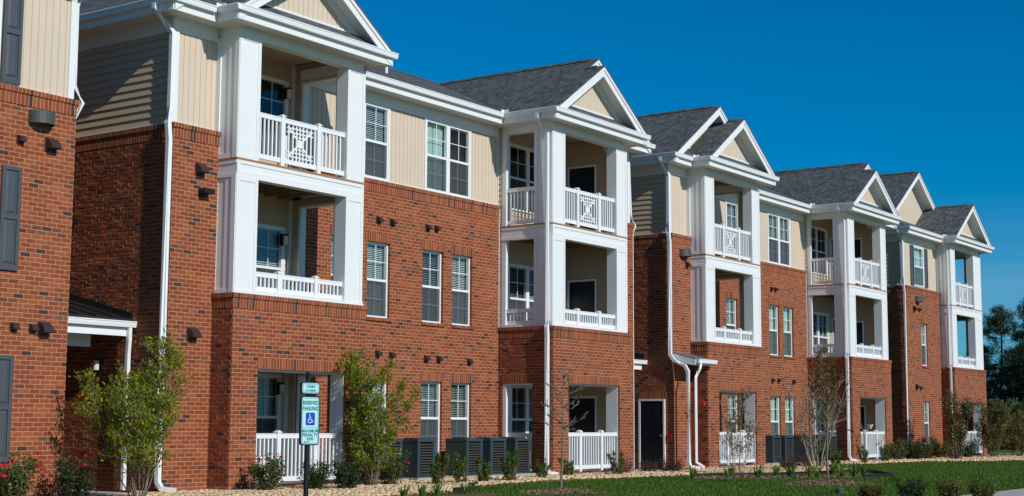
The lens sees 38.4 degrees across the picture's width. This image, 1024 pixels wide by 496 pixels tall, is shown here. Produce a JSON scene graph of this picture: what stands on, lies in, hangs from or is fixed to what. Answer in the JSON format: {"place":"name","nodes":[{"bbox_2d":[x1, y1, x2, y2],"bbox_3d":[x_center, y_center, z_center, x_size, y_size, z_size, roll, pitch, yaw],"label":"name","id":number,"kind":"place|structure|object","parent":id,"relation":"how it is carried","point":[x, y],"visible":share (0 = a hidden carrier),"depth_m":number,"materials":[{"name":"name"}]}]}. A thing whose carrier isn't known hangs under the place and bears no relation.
{"place":"outdoors","nodes":[
{"label":"outdoors","id":0,"kind":"place"},
{"bbox_2d":[61,490,129,495],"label":"path","id":1,"kind":"structure","parent":0,"point":[97,492],"depth_m":27.18,"materials":[{"name":"concrete"}]},
{"bbox_2d":[356,0,1023,400],"label":"sky","id":2,"kind":"structure","parent":0,"point":[932,88],"materials":[{"name":"blue"}]},
{"bbox_2d":[431,447,1023,495],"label":"lawn","id":3,"kind":"structure","parent":0,"point":[1003,450],"depth_m":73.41,"materials":[{"name":"green plant"}]},
{"bbox_2d":[0,451,45,495],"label":"rose bush","id":4,"kind":"object","parent":3,"relation":"on","point":[11,482],"visible":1,"depth_m":23.21,"materials":[{"name":"green plant"}]},
{"bbox_2d":[0,0,84,495],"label":"apartment building","id":5,"kind":"structure","parent":3,"relation":"on","point":[39,110],"depth_m":25.12,"materials":[{"name":"brick"}]},
{"bbox_2d":[299,372,319,495],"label":"parking sign","id":6,"kind":"object","parent":3,"relation":"on","point":[309,411],"visible":1,"depth_m":20.53,"materials":[{"name":"white metal"}]},
{"bbox_2d":[62,0,655,492],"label":"apartment building","id":7,"kind":"structure","parent":3,"relation":"on","point":[276,202],"depth_m":31.57,"materials":[{"name":"brick"}]},
{"bbox_2d":[256,373,281,458],"bbox_3d":[-5.577,3.550,30.974,0.162,1.830,1.880,-5,-8,35],"label":"window","id":8,"kind":"structure","parent":7,"relation":"in","point":[265,423],"depth_m":31.48,"materials":[{"name":"white plastic"}]},
{"bbox_2d":[256,223,285,288],"bbox_3d":[-5.562,0.373,31.354,0.162,1.830,1.880,-5,-8,35],"label":"window","id":9,"kind":"structure","parent":7,"relation":"in","point":[263,227],"depth_m":31.88,"materials":[{"name":"grey glass"}]},
{"bbox_2d":[261,74,288,158],"bbox_3d":[-5.522,-2.856,31.724,0.102,1.830,1.880,-5,-8,35],"label":"window","id":10,"kind":"structure","parent":7,"relation":"in","point":[285,84],"depth_m":32.17,"materials":[{"name":"black glass"}]},
{"bbox_2d":[365,370,389,435],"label":"window","id":11,"kind":"structure","parent":7,"relation":"in","point":[384,386],"depth_m":34.15,"materials":[{"name":"white plastic"}]},
{"bbox_2d":[364,101,390,181],"bbox_3d":[-3.501,-2.535,34.194,0.162,1.820,1.880,-5,-8,35],"label":"window","id":12,"kind":"structure","parent":7,"relation":"in","point":[377,153],"depth_m":34.62,"materials":[{"name":"white plastic"}]},
{"bbox_2d":[366,231,391,321],"bbox_3d":[-3.173,0.678,34.231,0.260,2.041,0.940,-5,-8,35],"label":"window","id":13,"kind":"structure","parent":7,"relation":"in","point":[376,303],"depth_m":34.30,"materials":[{"name":"white plastic"}]},
{"bbox_2d":[420,372,443,457],"bbox_3d":[-2.016,4.040,35.510,0.263,2.041,0.940,-5,-8,35],"label":"window","id":14,"kind":"structure","parent":7,"relation":"in","point":[429,424],"depth_m":35.64,"materials":[{"name":"white glass"}]},
{"bbox_2d":[421,240,445,326],"bbox_3d":[-2.000,0.882,35.888,0.263,2.041,0.940,-5,-8,35],"label":"window","id":15,"kind":"structure","parent":7,"relation":"in","point":[431,295],"depth_m":35.94,"materials":[{"name":"white plastic"}]},
{"bbox_2d":[424,118,470,198],"bbox_3d":[-1.655,-2.212,36.813,0.180,1.820,1.880,-5,-8,35],"label":"window","id":16,"kind":"structure","parent":7,"relation":"in","point":[446,175],"depth_m":36.73,"materials":[{"name":"white plastic"}]},
{"bbox_2d":[450,374,472,437],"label":"window","id":17,"kind":"structure","parent":7,"relation":"in","point":[459,425],"depth_m":36.59,"materials":[{"name":"white glass"}]},
{"bbox_2d":[451,245,473,329],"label":"window","id":18,"kind":"structure","parent":7,"relation":"in","point":[460,298],"depth_m":36.92,"materials":[{"name":"white plastic"}]},
{"bbox_2d":[508,263,533,324],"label":"window","id":19,"kind":"structure","parent":7,"relation":"in","point":[514,303],"depth_m":39.58,"materials":[{"name":"white plastic"}]},
{"bbox_2d":[509,142,533,214],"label":"window","id":20,"kind":"structure","parent":7,"relation":"in","point":[514,182],"depth_m":39.88,"materials":[{"name":"black glass"}]},
{"bbox_2d":[512,385,531,437],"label":"window","id":21,"kind":"structure","parent":7,"relation":"in","point":[519,425],"depth_m":39.28,"materials":[{"name":"white plastic"}]},
{"bbox_2d":[567,164,596,230],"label":"door","id":22,"kind":"structure","parent":7,"relation":"in","point":[584,178],"depth_m":41.13,"materials":[{"name":"black glass"}]},
{"bbox_2d":[567,279,596,322],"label":"door","id":23,"kind":"structure","parent":7,"relation":"in","point":[581,294],"depth_m":40.79,"materials":[{"name":"black glass"}]},
{"bbox_2d":[568,396,597,468],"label":"door","id":24,"kind":"structure","parent":7,"relation":"in","point":[588,404],"depth_m":40.38,"materials":[{"name":"black glass"}]},
{"bbox_2d":[439,493,506,495],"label":"mulch strip","id":25,"kind":"object","parent":3,"relation":"on","point":[479,494],"visible":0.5,"depth_m":27.67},
{"bbox_2d":[91,453,1023,495],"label":"gravel bed","id":26,"kind":"object","parent":3,"relation":"on","point":[582,479],"depth_m":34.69,"materials":[{"name":"brown gravel"}]},
{"bbox_2d":[48,454,97,495],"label":"rose bush","id":27,"kind":"object","parent":26,"relation":"on","point":[68,483],"visible":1,"depth_m":24.42,"materials":[{"name":"green plant"}]},
{"bbox_2d":[68,325,195,495],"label":"leafy tree","id":28,"kind":"object","parent":26,"relation":"on","point":[127,431],"visible":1,"depth_m":24.82,"materials":[{"name":"green plant"}]},
{"bbox_2d":[244,451,286,489],"bbox_3d":[-4.572,4.209,27.500,0.756,0.845,1.040,4,-8,-25],"label":"rose bush","id":29,"kind":"object","parent":26,"relation":"on","point":[272,472],"visible":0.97,"depth_m":27.41,"materials":[{"name":"green plant"}]},
{"bbox_2d":[294,459,332,488],"bbox_3d":[-3.808,4.393,28.293,0.680,0.662,0.710,-4,-8,34],"label":"rose bush","id":30,"kind":"object","parent":26,"relation":"on","point":[317,481],"visible":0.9,"depth_m":28.22,"materials":[{"name":"green plant"}]},
{"bbox_2d":[330,458,364,488],"bbox_3d":[-3.210,4.441,28.762,0.736,0.686,0.704,0,-7,4],"label":"rose bush","id":31,"kind":"object","parent":26,"relation":"on","point":[342,473],"visible":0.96,"depth_m":28.69,"materials":[{"name":"green plant"}]},
{"bbox_2d":[348,461,375,484],"bbox_3d":[-3.077,4.626,30.242,0.718,0.668,0.696,4,-8,-26],"label":"rose bush","id":32,"kind":"object","parent":26,"relation":"on","point":[363,475],"visible":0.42,"depth_m":30.12,"materials":[{"name":"green plant"}]},
{"bbox_2d":[334,344,424,484],"bbox_3d":[-2.701,3.468,30.299,1.474,3.006,2.032,-5,-8,35],"label":"leafy tree","id":33,"kind":"object","parent":26,"relation":"on","point":[360,441],"visible":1,"depth_m":30.05,"materials":[{"name":"green plant"}]},
{"bbox_2d":[364,439,408,480],"bbox_3d":[-2.880,4.720,32.602,0.840,1.020,0.860,-5,-8,35],"label":"air conditioner","id":34,"kind":"object","parent":26,"relation":"on","point":[398,443],"visible":0.23,"depth_m":32.53,"materials":[{"name":"metal"}]},
{"bbox_2d":[375,450,412,484],"bbox_3d":[-2.471,4.603,30.541,0.717,0.801,0.986,-4,-8,33],"label":"rose bush","id":35,"kind":"object","parent":26,"relation":"on","point":[392,470],"visible":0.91,"depth_m":30.42,"materials":[{"name":"green plant"}]},
{"bbox_2d":[402,438,440,480],"bbox_3d":[-2.196,4.839,33.568,0.840,1.020,0.860,-5,-8,35],"label":"air conditioner","id":36,"kind":"object","parent":26,"relation":"on","point":[422,451],"visible":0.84,"depth_m":33.30,"materials":[{"name":"metal"}]},
{"bbox_2d":[428,452,451,483],"bbox_3d":[-1.504,4.668,30.950,0.446,0.776,0.529,3,-8,-25],"label":"cone shrub","id":37,"kind":"object","parent":26,"relation":"on","point":[435,472],"visible":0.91,"depth_m":30.87,"materials":[{"name":"green plant"}]},
{"bbox_2d":[451,452,467,482],"bbox_3d":[-1.116,4.783,31.809,0.386,0.759,0.599,-1,-7,7],"label":"cone shrub","id":38,"kind":"object","parent":26,"relation":"on","point":[459,466],"visible":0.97,"depth_m":31.64,"materials":[{"name":"green plant"}]},
{"bbox_2d":[439,437,482,477],"bbox_3d":[-1.143,5.022,35.053,0.840,1.020,0.860,-5,-8,35],"label":"air conditioner","id":39,"kind":"object","parent":26,"relation":"on","point":[470,449],"visible":0.69,"depth_m":34.85,"materials":[{"name":"metal"}]},
{"bbox_2d":[453,482,478,493],"bbox_3d":[-0.832,4.802,29.487,0.289,0.134,2.940,0,-7,6],"label":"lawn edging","id":40,"kind":"object","parent":26,"relation":"on","point":[459,489],"visible":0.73,"depth_m":28.36,"materials":[{"name":"black plastic"}]},
{"bbox_2d":[474,457,491,480],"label":"cone shrub","id":41,"kind":"object","parent":26,"relation":"on","point":[484,474],"visible":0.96,"depth_m":32.34,"materials":[{"name":"green plant"}]},
{"bbox_2d":[476,437,506,478],"bbox_3d":[-0.585,5.119,35.841,0.840,1.020,0.860,-5,-8,35],"label":"air conditioner","id":42,"kind":"object","parent":26,"relation":"on","point":[494,449],"visible":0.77,"depth_m":35.59,"materials":[{"name":"metal"}]},
{"bbox_2d":[499,447,521,480],"bbox_3d":[0.006,4.929,33.357,0.491,0.853,0.582,-6,-9,43],"label":"cone shrub","id":43,"kind":"object","parent":26,"relation":"on","point":[507,472],"visible":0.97,"depth_m":33.29,"materials":[{"name":"green plant"}]},
{"bbox_2d":[502,437,535,475],"bbox_3d":[0.014,5.223,36.685,0.840,1.020,0.860,-5,-8,35],"label":"air conditioner","id":44,"kind":"object","parent":26,"relation":"on","point":[523,445],"visible":0.58,"depth_m":36.49,"materials":[{"name":"metal"}]},
{"bbox_2d":[535,458,553,476],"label":"cone shrub","id":45,"kind":"object","parent":26,"relation":"on","point":[539,469],"visible":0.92,"depth_m":34.68,"materials":[{"name":"green plant"}]},
{"bbox_2d":[557,457,574,474],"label":"cone shrub","id":46,"kind":"object","parent":26,"relation":"on","point":[568,468],"visible":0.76,"depth_m":35.88,"materials":[{"name":"green plant"}]},
{"bbox_2d":[606,450,625,473],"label":"cone shrub","id":47,"kind":"object","parent":26,"relation":"on","point":[613,468],"visible":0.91,"depth_m":37.05,"materials":[{"name":"green plant"}]},
{"bbox_2d":[636,455,662,471],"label":"maroon shrub","id":48,"kind":"object","parent":26,"relation":"on","point":[645,468],"visible":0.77,"depth_m":38.94,"materials":[{"name":"brown plant"}]},
{"bbox_2d":[659,454,685,471],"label":"maroon shrub","id":49,"kind":"object","parent":26,"relation":"on","point":[669,467],"visible":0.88,"depth_m":39.52,"materials":[{"name":"brown plant"}]},
{"bbox_2d":[711,389,764,472],"bbox_3d":[5.993,4.838,38.621,1.244,2.352,1.519,-5,-8,35],"label":"sparse tree","id":50,"kind":"object","parent":26,"relation":"on","point":[752,430],"visible":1,"depth_m":38.53,"materials":[{"name":"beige plant"}]},
{"bbox_2d":[690,465,847,476],"bbox_3d":[7.925,6.165,40.503,1.945,0.134,10.035,-4,-8,32],"label":"lawn edging","id":51,"kind":"object","parent":26,"relation":"on","point":[746,473],"visible":0.19,"depth_m":37.84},
{"bbox_2d":[766,435,785,463],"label":"air conditioner","id":52,"kind":"object","parent":26,"relation":"on","point":[773,445],"visible":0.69,"depth_m":48.22,"materials":[{"name":"metal"}]},
{"bbox_2d":[776,435,793,462],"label":"air conditioner","id":53,"kind":"object","parent":26,"relation":"on","point":[786,444],"visible":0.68,"depth_m":49.05,"materials":[{"name":"metal"}]},
{"bbox_2d":[790,451,815,465],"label":"maroon shrub","id":54,"kind":"object","parent":26,"relation":"on","point":[802,462],"visible":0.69,"depth_m":45.22,"materials":[{"name":"brown plant"}]},
{"bbox_2d":[793,435,815,461],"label":"air conditioner","id":55,"kind":"object","parent":26,"relation":"on","point":[798,446],"visible":0.52,"depth_m":50.53,"materials":[{"name":"metal"}]},
{"bbox_2d":[778,364,856,469],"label":"sparse tree","id":56,"kind":"object","parent":26,"relation":"on","point":[810,425],"visible":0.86,"depth_m":41.74,"materials":[{"name":"beige plant"}]},
{"bbox_2d":[811,435,825,460],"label":"air conditioner","id":57,"kind":"object","parent":26,"relation":"on","point":[821,442],"visible":0.22,"depth_m":51.38,"materials":[{"name":"metal"}]},
{"bbox_2d":[814,444,829,465],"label":"cone shrub","id":58,"kind":"object","parent":26,"relation":"on","point":[819,454],"visible":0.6,"depth_m":45.36,"materials":[{"name":"green plant"}]},
{"bbox_2d":[822,435,836,460],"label":"air conditioner","id":59,"kind":"object","parent":26,"relation":"on","point":[833,443],"visible":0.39,"depth_m":52.14,"materials":[{"name":"metal"}]},
{"bbox_2d":[856,445,868,462],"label":"cone shrub","id":60,"kind":"object","parent":26,"relation":"on","point":[863,456],"visible":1,"depth_m":50.81,"materials":[{"name":"green plant"}]},
{"bbox_2d":[880,444,890,460],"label":"cone shrub","id":61,"kind":"object","parent":26,"relation":"on","point":[885,453],"visible":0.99,"depth_m":52.41,"materials":[{"name":"green plant"}]},
{"bbox_2d":[880,437,909,459],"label":"bushy shrub","id":62,"kind":"object","parent":26,"relation":"on","point":[895,453],"visible":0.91,"depth_m":54.36,"materials":[{"name":"green plant"}]},
{"bbox_2d":[896,437,929,458],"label":"bushy shrub","id":63,"kind":"object","parent":26,"relation":"on","point":[915,450],"visible":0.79,"depth_m":55.20,"materials":[{"name":"green plant"}]},
{"bbox_2d":[907,438,935,458],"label":"bushy shrub","id":64,"kind":"object","parent":26,"relation":"on","point":[928,452],"visible":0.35,"depth_m":56.51,"materials":[{"name":"green plant"}]},
{"bbox_2d":[915,435,938,457],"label":"bushy shrub","id":65,"kind":"object","parent":26,"relation":"on","point":[935,446],"visible":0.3,"depth_m":57.64,"materials":[{"name":"green plant"}]},
{"bbox_2d":[935,438,956,456],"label":"bushy shrub","id":66,"kind":"object","parent":26,"relation":"on","point":[942,451],"visible":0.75,"depth_m":58.63,"materials":[{"name":"green plant"}]},
{"bbox_2d":[940,388,975,458],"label":"leafy tree","id":67,"kind":"object","parent":26,"relation":"on","point":[955,416],"visible":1,"depth_m":57.00,"materials":[{"name":"green plant"}]},
{"bbox_2d":[955,439,978,456],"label":"bushy shrub","id":68,"kind":"object","parent":26,"relation":"on","point":[968,451],"visible":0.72,"depth_m":59.62,"materials":[{"name":"green plant"}]},
{"bbox_2d":[971,398,1018,456],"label":"screening shrub","id":69,"kind":"object","parent":26,"relation":"on","point":[989,431],"visible":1,"depth_m":60.37,"materials":[{"name":"green plant"}]},
{"bbox_2d":[1000,403,1023,455],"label":"screening shrub","id":70,"kind":"object","parent":26,"relation":"on","point":[1016,439],"visible":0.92,"depth_m":61.83,"materials":[{"name":"green plant"}]},
{"bbox_2d":[519,487,605,495],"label":"mulch ring","id":71,"kind":"object","parent":3,"relation":"on","point":[577,491],"visible":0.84,"depth_m":27.72,"materials":[{"name":"brown wood"}]},
{"bbox_2d":[540,368,587,487],"bbox_3d":[0.936,3.506,28.230,1.030,2.471,1.052,3,-7,-23],"label":"bare tree","id":72,"kind":"object","parent":71,"relation":"on","point":[562,423],"visible":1,"depth_m":28.16,"materials":[{"name":"brown plant"}]},
{"bbox_2d":[630,105,901,469],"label":"apartment building","id":73,"kind":"structure","parent":3,"relation":"on","point":[756,275],"depth_m":46.80,"materials":[{"name":"brick"}]},
{"bbox_2d":[638,399,665,468],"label":"door","id":74,"kind":"structure","parent":73,"relation":"in","point":[651,412],"depth_m":43.19,"materials":[{"name":"black metal"}]},
{"bbox_2d":[725,291,737,329],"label":"window","id":75,"kind":"structure","parent":73,"relation":"in","point":[729,295],"depth_m":49.12,"materials":[{"name":"white plastic"}]},
{"bbox_2d":[725,201,737,254],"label":"window","id":76,"kind":"structure","parent":73,"relation":"in","point":[728,203],"depth_m":49.56,"materials":[{"name":"white plastic"}]},
{"bbox_2d":[727,394,737,431],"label":"window","id":77,"kind":"structure","parent":73,"relation":"in","point":[730,400],"depth_m":48.77,"materials":[{"name":"white glass"}]},
{"bbox_2d":[768,298,781,357],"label":"window","id":78,"kind":"structure","parent":73,"relation":"in","point":[773,334],"depth_m":51.69,"materials":[{"name":"white plastic"}]},
{"bbox_2d":[770,390,780,434],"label":"window","id":79,"kind":"structure","parent":73,"relation":"in","point":[774,394],"depth_m":51.42,"materials":[{"name":"white glass"}]},
{"bbox_2d":[767,212,790,266],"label":"window","id":80,"kind":"structure","parent":73,"relation":"in","point":[778,250],"depth_m":52.47,"materials":[{"name":"white plastic"}]},
{"bbox_2d":[783,301,795,358],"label":"window","id":81,"kind":"structure","parent":73,"relation":"in","point":[787,334],"depth_m":52.67,"materials":[{"name":"white plastic"}]},
{"bbox_2d":[784,391,795,435],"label":"window","id":82,"kind":"structure","parent":73,"relation":"in","point":[787,394],"depth_m":52.30,"materials":[{"name":"white plastic"}]},
{"bbox_2d":[812,226,827,276],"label":"window","id":83,"kind":"structure","parent":73,"relation":"in","point":[815,253],"depth_m":55.86,"materials":[{"name":"white plastic"}]},
{"bbox_2d":[813,311,828,352],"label":"window","id":84,"kind":"structure","parent":73,"relation":"in","point":[818,339],"depth_m":55.81,"materials":[{"name":"glass"}]},
{"bbox_2d":[818,398,830,431],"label":"window","id":85,"kind":"structure","parent":73,"relation":"in","point":[819,428],"depth_m":55.42,"materials":[{"name":"grey glass"}]},
{"bbox_2d":[829,238,833,283],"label":"door","id":86,"kind":"structure","parent":73,"relation":"in","point":[830,239],"depth_m":56.81,"materials":[{"name":"black plastic"}]},
{"bbox_2d":[831,318,834,351],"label":"door","id":87,"kind":"structure","parent":73,"relation":"in","point":[832,319],"depth_m":56.45,"materials":[{"name":"white plastic"}]},
{"bbox_2d":[854,238,862,285],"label":"door","id":88,"kind":"structure","parent":73,"relation":"in","point":[857,241],"depth_m":56.68,"materials":[{"name":"black plastic"}]},
{"bbox_2d":[856,321,864,344],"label":"door","id":89,"kind":"structure","parent":73,"relation":"in","point":[859,324],"depth_m":56.30,"materials":[{"name":"black glass"}]},
{"bbox_2d":[860,405,866,431],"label":"door","id":90,"kind":"structure","parent":73,"relation":"in","point":[862,407],"depth_m":55.89,"materials":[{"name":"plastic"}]},
{"bbox_2d":[785,478,874,486],"bbox_3d":[7.060,5.204,32.602,2.052,0.186,2.265,-5,-8,35],"label":"mulch ring","id":91,"kind":"object","parent":3,"relation":"on","point":[823,482],"visible":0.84,"depth_m":32.16,"materials":[{"name":"brown wood"}]},
{"bbox_2d":[805,345,846,479],"bbox_3d":[6.962,3.721,32.633,0.893,3.153,0.930,-5,-8,35],"label":"sparse tree","id":92,"kind":"object","parent":91,"relation":"on","point":[819,355],"visible":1,"depth_m":32.75,"materials":[{"name":"brown plant"}]},
{"bbox_2d":[829,447,841,464],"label":"cone shrub","id":93,"kind":"object","parent":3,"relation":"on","point":[837,457],"visible":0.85,"depth_m":47.08,"materials":[{"name":"green plant"}]},
{"bbox_2d":[855,480,885,495],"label":"shrub","id":94,"kind":"object","parent":3,"relation":"on","point":[866,489],"visible":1,"depth_m":24.86,"materials":[{"name":"green plant"}]},
{"bbox_2d":[848,466,893,477],"bbox_3d":[9.832,6.170,40.469,0.878,0.134,8.089,-1,-7,10],"label":"mulch ring","id":95,"kind":"object","parent":3,"relation":"on","point":[884,473],"visible":0.62,"depth_m":37.62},
{"bbox_2d":[890,475,929,495],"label":"shrub","id":96,"kind":"object","parent":3,"relation":"on","point":[914,489],"visible":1,"depth_m":25.24,"materials":[{"name":"green plant"}]},
{"bbox_2d":[879,171,994,457],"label":"apartment building","id":97,"kind":"structure","parent":3,"relation":"on","point":[929,367],"depth_m":61.84,"materials":[{"name":"brick"}]},
{"bbox_2d":[914,245,924,287],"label":"window","id":98,"kind":"structure","parent":97,"relation":"in","point":[919,271],"depth_m":61.10,"materials":[{"name":"white plastic"}]},
{"bbox_2d":[921,318,929,367],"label":"window","id":99,"kind":"structure","parent":97,"relation":"in","point":[925,321],"depth_m":60.73,"materials":[{"name":"white plastic"}]},
{"bbox_2d":[923,396,930,442],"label":"window","id":100,"kind":"structure","parent":97,"relation":"in","point":[925,398],"depth_m":60.45,"materials":[{"name":"white plastic"}]},
{"bbox_2d":[931,478,968,495],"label":"shrub","id":101,"kind":"object","parent":3,"relation":"on","point":[955,488],"visible":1,"depth_m":25.32,"materials":[{"name":"green plant"}]},
{"bbox_2d":[966,476,995,495],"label":"shrub","id":102,"kind":"object","parent":3,"relation":"on","point":[975,489],"visible":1,"depth_m":25.76,"materials":[{"name":"green plant"}]},
{"bbox_2d":[963,344,1010,410],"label":"pine tree","id":103,"kind":"object","parent":3,"relation":"on","point":[984,356],"visible":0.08,"depth_m":92.21,"materials":[{"name":"green plant"}]},
{"bbox_2d":[961,397,1023,449],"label":"undergrowth","id":104,"kind":"object","parent":3,"relation":"on","point":[1020,406],"visible":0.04,"depth_m":86.52,"materials":[{"name":"green plant"}]},
{"bbox_2d":[966,303,1023,447],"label":"pine tree","id":105,"kind":"object","parent":3,"relation":"on","point":[998,321],"visible":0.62,"depth_m":91.16,"materials":[{"name":"green plant"}]},
{"bbox_2d":[984,298,1023,400],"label":"pine tree","id":106,"kind":"object","parent":3,"relation":"on","point":[1018,333],"visible":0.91,"depth_m":88.26,"materials":[{"name":"green plant"}]},
{"bbox_2d":[987,345,1023,426],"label":"pine tree","id":107,"kind":"object","parent":3,"relation":"on","point":[1009,392],"visible":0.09,"depth_m":91.81,"materials":[{"name":"green plant"}]},
{"label":"mulch strip","id":108,"kind":"structure","parent":3,"relation":"on","visible":0},
{"bbox_2d":[684,472,866,479],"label":"mulch chips","id":109,"kind":"object","parent":108,"relation":"on","point":[779,476],"visible":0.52,"depth_m":36.94,"materials":[{"name":"brown wood"}]},
{"bbox_2d":[962,488,1023,495],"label":"path","id":110,"kind":"structure","parent":0,"point":[1017,492],"depth_m":28.65,"materials":[{"name":"concrete"}]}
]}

